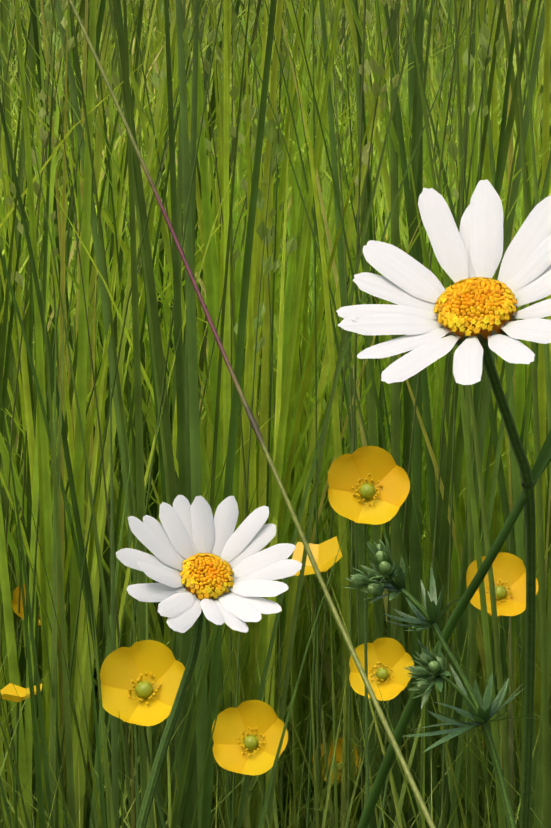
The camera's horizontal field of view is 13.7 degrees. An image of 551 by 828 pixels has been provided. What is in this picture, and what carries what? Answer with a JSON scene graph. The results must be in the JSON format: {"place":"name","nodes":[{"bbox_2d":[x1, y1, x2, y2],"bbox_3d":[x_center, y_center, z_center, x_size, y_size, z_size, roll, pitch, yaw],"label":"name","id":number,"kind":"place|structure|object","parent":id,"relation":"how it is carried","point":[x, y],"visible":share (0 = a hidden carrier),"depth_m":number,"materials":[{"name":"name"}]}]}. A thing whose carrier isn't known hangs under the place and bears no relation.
{"place":"outdoors","nodes":[
{"label":"outdoors","id":0,"kind":"place"},
{"bbox_2d":[0,536,342,702],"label":"buttercups","id":1,"kind":"object","parent":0,"point":[324,554],"visible":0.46,"depth_m":1.10,"materials":[{"name":"yellow plant"}]},
{"bbox_2d":[10,0,518,112],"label":"meadow grass","id":2,"kind":"structure","parent":0,"point":[251,20],"depth_m":4.05,"materials":[{"name":"green plant"}]},
{"label":"ground","id":3,"kind":"structure","parent":0,"visible":0},
{"bbox_2d":[4,583,65,758],"bbox_3d":[-0.142,0.240,1.257,0.028,0.306,0.072,-7,11,-41],"label":"buttercup","id":4,"kind":"object","parent":3,"relation":"on","point":[15,601],"visible":0.21,"depth_m":1.22,"materials":[{"name":"yellow plant"}]},
{"bbox_2d":[100,640,187,827],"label":"buttercup","id":5,"kind":"object","parent":3,"relation":"on","point":[140,682],"visible":0.96,"depth_m":0.81,"materials":[{"name":"yellow plant"}]},
{"bbox_2d":[14,576,317,827],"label":"flower stems","id":6,"kind":"object","parent":3,"relation":"on","point":[223,709],"visible":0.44,"depth_m":1.11,"materials":[{"name":"green plant"}]},
{"bbox_2d":[116,495,301,827],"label":"daisy","id":7,"kind":"object","parent":3,"relation":"on","point":[216,560],"visible":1,"depth_m":0.54,"materials":[{"name":"white plant"}]},
{"bbox_2d":[212,700,287,826],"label":"buttercup","id":8,"kind":"object","parent":3,"relation":"on","point":[246,737],"visible":1,"depth_m":0.90,"materials":[{"name":"yellow plant"}]},
{"bbox_2d":[68,0,435,827],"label":"grass stalk","id":9,"kind":"object","parent":3,"relation":"on","point":[320,578],"depth_m":0.38,"materials":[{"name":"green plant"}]},
{"bbox_2d":[9,0,540,136],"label":"meadow culms","id":10,"kind":"object","parent":3,"relation":"on","point":[252,21],"depth_m":3.12,"materials":[{"name":"green plant"}]},
{"bbox_2d":[0,0,550,827],"bbox_3d":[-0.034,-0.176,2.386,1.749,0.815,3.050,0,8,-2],"label":"meadow grass","id":11,"kind":"structure","parent":3,"relation":"on","point":[340,582],"depth_m":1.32,"materials":[{"name":"green plant"}]},
{"bbox_2d":[0,0,550,827],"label":"meadow culms","id":12,"kind":"object","parent":3,"relation":"on","point":[276,152],"visible":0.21,"depth_m":1.16,"materials":[{"name":"green plant"}]},
{"bbox_2d":[312,738,360,785],"bbox_3d":[0.039,0.284,1.308,0.030,0.204,0.042,5,10,34],"label":"buttercup","id":13,"kind":"object","parent":3,"relation":"on","point":[339,755],"visible":0.33,"depth_m":1.30,"materials":[{"name":"yellow plant"}]},
{"bbox_2d":[328,446,409,827],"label":"buttercup","id":14,"kind":"object","parent":3,"relation":"on","point":[369,485],"visible":0.96,"depth_m":0.85,"materials":[{"name":"yellow plant"}]},
{"bbox_2d":[349,637,413,827],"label":"buttercup","id":15,"kind":"object","parent":3,"relation":"on","point":[388,660],"visible":0.9,"depth_m":1.01,"materials":[{"name":"yellow plant"}]},
{"bbox_2d":[344,534,535,827],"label":"bedstraw","id":16,"kind":"object","parent":3,"relation":"on","point":[483,712],"visible":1,"depth_m":0.36,"materials":[{"name":"green plant"}]},
{"bbox_2d":[336,179,550,827],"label":"daisy","id":17,"kind":"object","parent":3,"relation":"on","point":[474,313],"visible":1,"depth_m":0.37,"materials":[{"name":"white plant"}]},
{"bbox_2d":[357,429,550,827],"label":"stem","id":18,"kind":"object","parent":3,"relation":"on","point":[543,459],"depth_m":0.41,"materials":[{"name":"green plant"}]},
{"bbox_2d":[466,552,538,827],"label":"buttercup","id":19,"kind":"object","parent":3,"relation":"on","point":[509,571],"visible":0.75,"depth_m":1.03,"materials":[{"name":"yellow plant"}]}
]}

